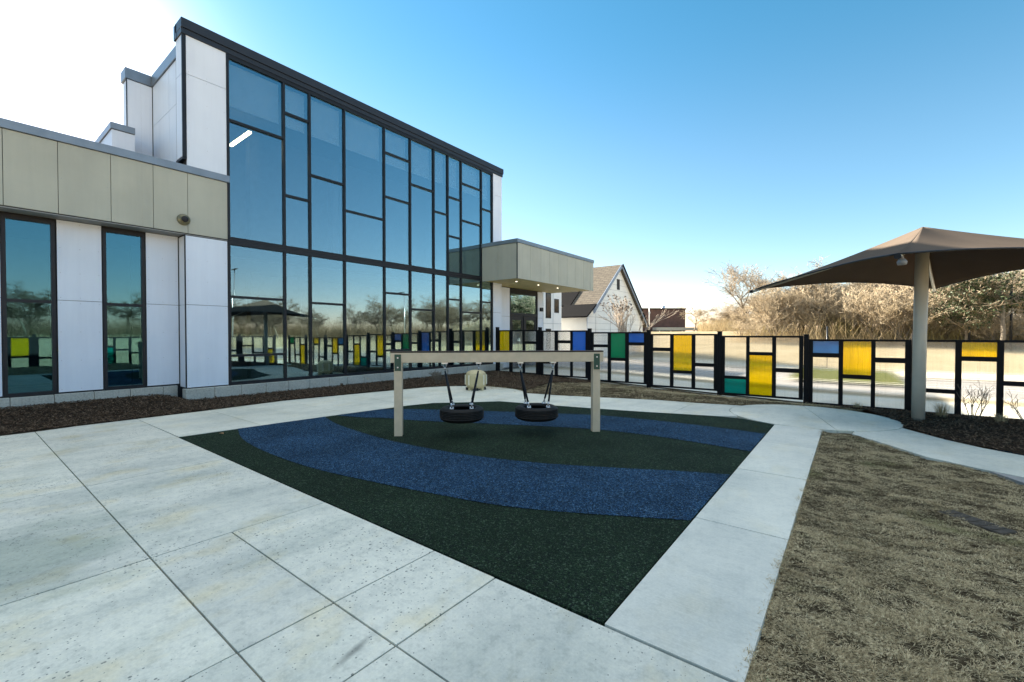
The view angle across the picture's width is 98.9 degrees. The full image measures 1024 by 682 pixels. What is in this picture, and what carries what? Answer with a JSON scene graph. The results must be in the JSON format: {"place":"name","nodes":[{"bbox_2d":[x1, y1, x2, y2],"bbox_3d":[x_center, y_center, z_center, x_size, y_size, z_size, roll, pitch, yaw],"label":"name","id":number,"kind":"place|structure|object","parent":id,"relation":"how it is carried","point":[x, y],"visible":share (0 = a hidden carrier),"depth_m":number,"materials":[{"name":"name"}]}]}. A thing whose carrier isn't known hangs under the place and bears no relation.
{"place":"outdoors","nodes":[
{"label":"outdoors","id":0,"kind":"place"},
{"bbox_2d":[0,419,727,681],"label":"concrete paving","id":1,"kind":"structure","parent":0,"point":[135,550],"depth_m":2.72,"materials":[{"name":"grey concrete"}]},
{"bbox_2d":[0,331,1017,449],"bbox_3d":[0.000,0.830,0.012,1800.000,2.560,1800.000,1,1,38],"label":"ground","id":2,"kind":"structure","parent":0,"point":[726,333],"depth_m":15.30,"materials":[{"name":"brown soil"}]},
{"bbox_2d":[0,371,587,434],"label":"mulch bed","id":3,"kind":"object","parent":2,"relation":"on","point":[94,412],"visible":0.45,"depth_m":9.09,"materials":[{"name":"brown wood"}]},
{"bbox_2d":[429,370,444,382],"bbox_3d":[-2.417,1.148,14.189,0.490,0.503,0.680,-1,1,-44],"label":"bare shrub","id":4,"kind":"object","parent":3,"relation":"on","point":[437,375],"visible":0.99,"depth_m":14.18,"materials":[{"name":"brown plant"}]},
{"bbox_2d":[0,16,593,408],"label":"school building","id":5,"kind":"structure","parent":2,"relation":"on","point":[298,230],"depth_m":12.55,"materials":[{"name":"paint"}]},
{"bbox_2d":[0,213,56,397],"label":"window","id":6,"kind":"structure","parent":5,"relation":"in","point":[51,223],"depth_m":8.88,"materials":[{"name":"brown metal"}]},
{"bbox_2d":[102,227,145,389],"bbox_3d":[-8.939,-0.720,10.103,0.142,3.630,0.735,1,1,38],"label":"window","id":7,"kind":"structure","parent":5,"relation":"in","point":[104,230],"depth_m":10.10,"materials":[{"name":"brown metal"}]},
{"bbox_2d":[509,290,537,329],"bbox_3d":[0.581,-0.613,22.574,0.130,3.780,2.420,1,1,38],"label":"entrance door","id":8,"kind":"structure","parent":5,"relation":"in","point":[524,304],"depth_m":22.54,"materials":[{"name":"black glass"}]},
{"bbox_2d":[179,401,773,626],"bbox_3d":[-0.181,1.557,7.454,7.228,0.119,7.104,1,1,38],"label":"rubber surface","id":9,"kind":"object","parent":2,"relation":"on","point":[596,568],"visible":0.67,"depth_m":4.12,"materials":[{"name":"black rubber"}]},
{"bbox_2d":[238,417,728,519],"bbox_3d":[-1.279,1.514,5.895,7.428,0.001,2.225,0,1,30],"label":"rubber blue band","id":10,"kind":"object","parent":9,"relation":"on","point":[324,444],"visible":1,"depth_m":4.98,"materials":[{"name":"blue rubber"}]},
{"bbox_2d":[390,350,603,435],"bbox_3d":[-0.207,0.878,7.128,3.445,1.440,0.158,0,1,-6],"label":"swing frame","id":11,"kind":"object","parent":9,"relation":"on","point":[398,359],"visible":0.87,"depth_m":7.06,"materials":[{"name":"beige plastic"}]},
{"bbox_2d":[440,371,483,423],"bbox_3d":[-0.810,0.879,7.075,0.710,0.796,0.710,1,1,38],"label":"tire swing","id":12,"kind":"object","parent":11,"relation":"hanging from","point":[471,412],"visible":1,"depth_m":6.86,"materials":[{"name":"rubber"}]},
{"bbox_2d":[515,370,557,421],"bbox_3d":[0.404,0.877,7.197,0.710,0.796,0.710,1,1,38],"label":"tire swing","id":13,"kind":"object","parent":11,"relation":"hanging from","point":[536,412],"visible":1,"depth_m":6.99,"materials":[{"name":"rubber"}]},
{"bbox_2d":[338,409,764,450],"bbox_3d":[0.427,1.482,8.175,7.630,0.001,1.928,0,1,22],"label":"rubber blue band","id":14,"kind":"object","parent":9,"relation":"on","point":[736,439],"visible":0.81,"depth_m":7.72,"materials":[{"name":"blue rubber"}]},
{"bbox_2d":[542,292,560,330],"bbox_3d":[-2.158,-1.226,31.542,10.150,5.350,5.460,1,1,38],"label":"white annex","id":15,"kind":"object","parent":2,"relation":"on","point":[552,312],"visible":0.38,"depth_m":29.57,"materials":[{"name":"paint"}]},
{"bbox_2d":[546,293,550,317],"bbox_3d":[2.419,-2.369,29.240,0.065,1.700,0.650,1,1,38],"label":"window","id":16,"kind":"structure","parent":15,"relation":"in","point":[548,295],"depth_m":29.21,"materials":[{"name":"brown glass"}]},
{"bbox_2d":[554,299,558,312],"bbox_3d":[3.046,-2.405,30.050,0.065,0.950,0.600,1,1,38],"label":"window","id":17,"kind":"structure","parent":15,"relation":"in","point":[556,301],"depth_m":30.00,"materials":[{"name":"brown glass"}]},
{"bbox_2d":[561,264,648,331],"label":"gabled house","id":18,"kind":"structure","parent":2,"relation":"on","point":[581,310],"depth_m":34.16,"materials":[{"name":"white paint"}]},
{"bbox_2d":[598,293,678,331],"bbox_3d":[8.203,-1.066,29.542,5.397,4.722,3.348,0,1,10],"label":"crape myrtle","id":19,"kind":"object","parent":2,"relation":"on","point":[619,325],"visible":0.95,"depth_m":29.72,"materials":[{"name":"brown plant"}]},
{"bbox_2d":[642,306,709,331],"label":"brick building","id":20,"kind":"structure","parent":2,"relation":"on","point":[674,322],"depth_m":80.01,"materials":[{"name":"brown brick"}]},
{"bbox_2d":[673,301,716,330],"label":"bare tree","id":21,"kind":"object","parent":2,"relation":"on","point":[700,312],"visible":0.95,"depth_m":67.61,"materials":[{"name":"grey plant"}]},
{"bbox_2d":[605,425,821,681],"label":"concrete walk","id":22,"kind":"structure","parent":2,"relation":"on","point":[698,597],"depth_m":2.97,"materials":[{"name":"grey concrete"}]},
{"bbox_2d":[738,429,822,676],"bbox_3d":[2.932,1.524,4.427,0.160,0.063,7.395,1,1,38],"label":"dormant grass fringe","id":23,"kind":"object","parent":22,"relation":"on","point":[797,515],"visible":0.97,"depth_m":2.87,"materials":[{"name":"brown plant"}]},
{"bbox_2d":[703,313,727,323],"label":"bare tree","id":24,"kind":"object","parent":2,"relation":"on","point":[713,319],"visible":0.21,"depth_m":74.10,"materials":[{"name":"grey plant"}]},
{"bbox_2d":[576,379,880,415],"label":"fence kerb","id":25,"kind":"structure","parent":2,"relation":"on","point":[869,412],"depth_m":13.28,"materials":[{"name":"grey concrete"}]},
{"bbox_2d":[495,327,1023,418],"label":"panel fence","id":26,"kind":"object","parent":25,"relation":"on","point":[871,373],"visible":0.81,"depth_m":12.58,"materials":[{"name":"black paint"}]},
{"bbox_2d":[713,302,751,320],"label":"bare tree","id":27,"kind":"object","parent":2,"relation":"on","point":[728,313],"visible":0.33,"depth_m":63.45,"materials":[{"name":"grey plant"}]},
{"bbox_2d":[716,299,754,324],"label":"bare tree","id":28,"kind":"object","parent":2,"relation":"on","point":[733,306],"visible":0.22,"depth_m":65.67,"materials":[{"name":"grey plant"}]},
{"bbox_2d":[690,313,783,331],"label":"thicket","id":29,"kind":"object","parent":2,"relation":"on","point":[724,326],"visible":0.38,"depth_m":63.79,"materials":[{"name":"beige plant"}]},
{"bbox_2d":[729,306,748,333],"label":"bare tree","id":30,"kind":"object","parent":2,"relation":"on","point":[735,316],"visible":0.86,"depth_m":48.39,"materials":[{"name":"grey plant"}]},
{"bbox_2d":[703,260,776,326],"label":"bare tree","id":31,"kind":"object","parent":2,"relation":"on","point":[732,285],"visible":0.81,"depth_m":49.46,"materials":[{"name":"brown plant"}]},
{"bbox_2d":[727,320,752,335],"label":"brush","id":32,"kind":"object","parent":2,"relation":"on","point":[738,326],"visible":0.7,"depth_m":45.48,"materials":[{"name":"grey plant"}]},
{"bbox_2d":[741,313,768,331],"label":"bare tree","id":33,"kind":"object","parent":2,"relation":"on","point":[752,320],"visible":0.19,"depth_m":47.46,"materials":[{"name":"grey plant"}]},
{"bbox_2d":[736,319,774,335],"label":"brush","id":34,"kind":"object","parent":2,"relation":"on","point":[757,329],"visible":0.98,"depth_m":42.40,"materials":[{"name":"grey plant"}]},
{"bbox_2d":[742,288,807,335],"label":"brush","id":35,"kind":"object","parent":2,"relation":"on","point":[760,310],"visible":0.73,"depth_m":42.80,"materials":[{"name":"brown plant"}]},
{"bbox_2d":[740,278,817,332],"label":"bare tree","id":36,"kind":"object","parent":2,"relation":"on","point":[787,294],"visible":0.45,"depth_m":42.98,"materials":[{"name":"brown plant"}]},
{"bbox_2d":[750,307,816,335],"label":"brush","id":37,"kind":"object","parent":2,"relation":"on","point":[778,322],"visible":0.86,"depth_m":42.28,"materials":[{"name":"brown plant"}]},
{"bbox_2d":[750,283,841,335],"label":"bare tree","id":38,"kind":"object","parent":2,"relation":"on","point":[804,296],"visible":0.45,"depth_m":42.22,"materials":[{"name":"brown plant"}]},
{"bbox_2d":[747,283,844,327],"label":"bare tree","id":39,"kind":"object","parent":2,"relation":"on","point":[804,298],"visible":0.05,"depth_m":47.02,"materials":[{"name":"brown plant"}]},
{"bbox_2d":[761,255,837,326],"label":"bare tree","id":40,"kind":"object","parent":2,"relation":"on","point":[817,265],"visible":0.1,"depth_m":44.87,"materials":[{"name":"brown plant"}]},
{"bbox_2d":[775,267,834,333],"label":"bare tree","id":41,"kind":"object","parent":2,"relation":"on","point":[793,286],"visible":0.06,"depth_m":45.61,"materials":[{"name":"brown plant"}]},
{"bbox_2d":[785,285,833,335],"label":"brush","id":42,"kind":"object","parent":2,"relation":"on","point":[805,308],"visible":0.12,"depth_m":43.11,"materials":[{"name":"brown plant"}]},
{"bbox_2d":[792,292,845,337],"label":"brush","id":43,"kind":"object","parent":2,"relation":"on","point":[822,312],"visible":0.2,"depth_m":41.98,"materials":[{"name":"brown plant"}]},
{"bbox_2d":[786,295,852,338],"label":"brush","id":44,"kind":"object","parent":2,"relation":"on","point":[818,315],"visible":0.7,"depth_m":41.02,"materials":[{"name":"brown plant"}]},
{"bbox_2d":[799,284,861,335],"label":"bare tree","id":45,"kind":"object","parent":2,"relation":"on","point":[828,297],"visible":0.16,"depth_m":42.74,"materials":[{"name":"brown plant"}]},
{"bbox_2d":[811,296,859,336],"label":"brush","id":46,"kind":"object","parent":2,"relation":"on","point":[835,319],"visible":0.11,"depth_m":42.13,"materials":[{"name":"brown plant"}]},
{"bbox_2d":[795,283,878,336],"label":"bare tree","id":47,"kind":"object","parent":2,"relation":"on","point":[835,297],"visible":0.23,"depth_m":41.69,"materials":[{"name":"brown plant"}]},
{"bbox_2d":[801,283,895,336],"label":"bare tree","id":48,"kind":"object","parent":2,"relation":"on","point":[858,286],"visible":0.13,"depth_m":42.06,"materials":[{"name":"brown plant"}]},
{"bbox_2d":[818,287,899,338],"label":"brush","id":49,"kind":"object","parent":2,"relation":"on","point":[829,304],"visible":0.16,"depth_m":40.37,"materials":[{"name":"brown plant"}]},
{"bbox_2d":[822,283,900,333],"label":"bare tree","id":50,"kind":"object","parent":2,"relation":"on","point":[848,288],"visible":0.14,"depth_m":42.51,"materials":[{"name":"brown plant"}]},
{"bbox_2d":[731,310,1023,345],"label":"thicket","id":51,"kind":"object","parent":2,"relation":"on","point":[888,334],"visible":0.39,"depth_m":38.74,"materials":[{"name":"brown plant"}]},
{"bbox_2d":[833,284,930,338],"bbox_3d":[31.852,-2.232,37.212,7.196,5.307,6.710,0,1,26],"label":"brush","id":52,"kind":"object","parent":2,"relation":"on","point":[848,308],"visible":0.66,"depth_m":37.32,"materials":[{"name":"brown plant"}]},
{"bbox_2d":[833,289,940,338],"bbox_3d":[32.606,-2.292,38.492,6.218,4.918,6.669,0,1,11],"label":"brush","id":53,"kind":"object","parent":2,"relation":"on","point":[872,312],"visible":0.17,"depth_m":39.06,"materials":[{"name":"brown plant"}]},
{"bbox_2d":[834,288,952,339],"bbox_3d":[31.820,-2.012,36.241,6.408,5.068,6.872,-1,1,-34],"label":"brush","id":54,"kind":"object","parent":2,"relation":"on","point":[889,309],"visible":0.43,"depth_m":35.52,"materials":[{"name":"brown plant"}]},
{"bbox_2d":[831,283,964,339],"bbox_3d":[32.804,-2.678,37.482,7.722,6.107,8.281,0,1,7],"label":"bare tree","id":55,"kind":"object","parent":2,"relation":"on","point":[894,296],"visible":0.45,"depth_m":36.16,"materials":[{"name":"brown plant"}]},
{"bbox_2d":[825,404,1023,454],"bbox_3d":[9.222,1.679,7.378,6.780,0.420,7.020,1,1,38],"label":"mulch bed","id":56,"kind":"object","parent":2,"relation":"on","point":[1014,438],"visible":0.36,"depth_m":7.30,"materials":[{"name":"brown wood"}]},
{"bbox_2d":[852,402,862,408],"bbox_3d":[7.630,1.404,9.680,0.376,0.156,0.338,1,1,38],"label":"grass clump","id":57,"kind":"object","parent":56,"relation":"on","point":[857,405],"visible":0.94,"depth_m":9.65,"materials":[{"name":"green plant"}]},
{"bbox_2d":[750,227,1023,419],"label":"shade umbrella","id":58,"kind":"object","parent":56,"relation":"on","point":[922,261],"visible":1,"depth_m":8.23,"materials":[{"name":"beige fabric"}]},
{"bbox_2d":[927,400,954,417],"bbox_3d":[8.397,1.313,8.546,0.496,0.329,0.571,0,1,5],"label":"grass clump","id":59,"kind":"object","parent":56,"relation":"on","point":[941,408],"visible":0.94,"depth_m":8.50,"materials":[{"name":"plant"}]},
{"bbox_2d":[957,380,994,419],"bbox_3d":[8.775,1.107,8.286,0.548,0.754,0.586,1,1,38],"label":"bare shrub","id":60,"kind":"object","parent":56,"relation":"on","point":[982,395],"visible":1,"depth_m":8.24,"materials":[{"name":"brown plant"}]},
{"bbox_2d":[993,411,1010,421],"bbox_3d":[8.915,1.386,7.985,0.397,0.199,0.468,1,1,38],"label":"grass clump","id":61,"kind":"object","parent":56,"relation":"on","point":[1002,418],"visible":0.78,"depth_m":7.97,"materials":[{"name":"green plant"}]},
{"bbox_2d":[1002,390,1023,422],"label":"bare shrub","id":62,"kind":"object","parent":56,"relation":"on","point":[1017,410],"visible":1,"depth_m":8.03,"materials":[{"name":"brown plant"}]},
{"bbox_2d":[888,287,968,339],"bbox_3d":[35.464,-2.280,36.853,6.696,4.937,6.243,1,1,37],"label":"brush","id":63,"kind":"object","parent":2,"relation":"on","point":[934,317],"visible":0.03,"depth_m":36.51,"materials":[{"name":"brown plant"}]},
{"bbox_2d":[899,308,961,339],"bbox_3d":[34.290,-1.335,35.556,4.709,3.472,4.391,1,1,40],"label":"brush","id":64,"kind":"object","parent":2,"relation":"on","point":[935,327],"visible":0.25,"depth_m":35.38,"materials":[{"name":"brown plant"}]},
{"bbox_2d":[875,270,1023,337],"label":"bare tree","id":65,"kind":"object","parent":2,"relation":"on","point":[899,287],"visible":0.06,"depth_m":38.21,"materials":[{"name":"brown plant"}]},
{"bbox_2d":[968,306,970,339],"bbox_3d":[34.309,-2.233,32.848,0.240,5.600,0.140,1,1,38],"label":"utility post","id":66,"kind":"object","parent":2,"relation":"on","point":[969,335],"depth_m":32.82,"materials":[{"name":"wood"}]},
{"bbox_2d":[945,314,998,335],"bbox_3d":[36.856,-1.384,35.488,4.004,3.167,4.295,0,1,9],"label":"brush","id":67,"kind":"object","parent":2,"relation":"on","point":[948,325],"visible":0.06,"depth_m":36.06,"materials":[{"name":"brown plant"}]},
{"bbox_2d":[928,283,1016,339],"bbox_3d":[33.361,-1.966,32.422,5.062,5.295,4.542,1,1,34],"label":"evergreen tree","id":68,"kind":"object","parent":2,"relation":"on","point":[947,319],"visible":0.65,"depth_m":32.22,"materials":[{"name":"green plant"}]},
{"bbox_2d":[929,269,1023,339],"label":"evergreen tree","id":69,"kind":"object","parent":2,"relation":"on","point":[986,283],"visible":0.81,"depth_m":30.66,"materials":[{"name":"plant"}]},
{"bbox_2d":[953,317,1007,339],"bbox_3d":[35.903,-0.753,33.089,3.522,2.597,3.284,1,1,36],"label":"brush","id":70,"kind":"object","parent":2,"relation":"on","point":[978,330],"visible":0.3,"depth_m":33.13,"materials":[{"name":"brown plant"}]},
{"bbox_2d":[945,308,1022,339],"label":"brush","id":71,"kind":"object","parent":2,"relation":"on","point":[975,318],"visible":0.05,"depth_m":34.28,"materials":[{"name":"brown plant"}]},
{"bbox_2d":[963,310,1023,339],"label":"brush","id":72,"kind":"object","parent":2,"relation":"on","point":[991,333],"visible":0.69,"depth_m":31.78,"materials":[{"name":"brown plant"}]},
{"bbox_2d":[984,316,1022,339],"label":"brush","id":73,"kind":"object","parent":2,"relation":"on","point":[1006,328],"visible":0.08,"depth_m":33.95,"materials":[{"name":"brown plant"}]},
{"bbox_2d":[987,306,1023,339],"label":"brush","id":74,"kind":"object","parent":2,"relation":"on","point":[1017,318],"visible":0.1,"depth_m":33.28,"materials":[{"name":"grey plant"}]},
{"bbox_2d":[990,471,1023,484],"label":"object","id":75,"kind":"object","parent":2,"relation":"on","point":[1017,480],"visible":0.47,"depth_m":4.91,"materials":[{"name":"grey concrete"}]},
{"bbox_2d":[997,270,1023,316],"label":"bare tree","id":76,"kind":"object","parent":2,"relation":"on","point":[1017,286],"visible":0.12,"depth_m":33.58,"materials":[{"name":"brown plant"}]},
{"bbox_2d":[1008,281,1013,339],"bbox_3d":[35.199,-1.742,30.901,0.240,4.900,0.140,1,1,38],"label":"utility post","id":77,"kind":"object","parent":2,"relation":"on","point":[1010,326],"visible":0.55,"depth_m":30.86,"materials":[{"name":"brown metal"}]},
{"bbox_2d":[0,0,1023,333],"label":"sky","id":78,"kind":"structure","parent":0,"point":[670,142],"materials":[{"name":"blue"}]},
{"bbox_2d":[138,386,1023,477],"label":"concrete path","id":79,"kind":"structure","parent":0,"point":[830,420],"depth_m":8.78,"materials":[{"name":"grey concrete"}]},
{"bbox_2d":[465,370,486,390],"bbox_3d":[-1.049,1.128,12.743,0.597,0.580,0.594,0,1,-30],"label":"drum","id":80,"kind":"object","parent":79,"relation":"on","point":[470,377],"visible":0.94,"depth_m":12.53,"materials":[{"name":"beige plastic"}]},
{"bbox_2d":[465,372,867,411],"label":"dormant grass","id":81,"kind":"structure","parent":0,"point":[673,393],"depth_m":12.01,"materials":[{"name":"brown plant"}]},
{"bbox_2d":[570,377,802,401],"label":"pavement","id":82,"kind":"structure","parent":0,"point":[716,392],"depth_m":14.43,"materials":[{"name":"grey concrete"}]},
{"bbox_2d":[737,431,1023,681],"bbox_3d":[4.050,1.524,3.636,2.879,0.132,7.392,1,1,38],"label":"dormant grass","id":83,"kind":"structure","parent":0,"point":[923,622],"depth_m":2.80,"materials":[{"name":"brown plant"}]},
{"bbox_2d":[937,510,1017,534],"bbox_3d":[3.998,1.571,3.782,0.180,0.050,0.460,0,1,-10],"label":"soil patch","id":84,"kind":"object","parent":83,"relation":"on","point":[991,527],"visible":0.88,"depth_m":3.71,"materials":[{"name":"brown soil"}]},
{"bbox_2d":[995,449,1023,455],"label":"mulch","id":85,"kind":"object","parent":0,"point":[1007,452],"depth_m":6.06,"materials":[{"name":"brown wood"}]}
]}

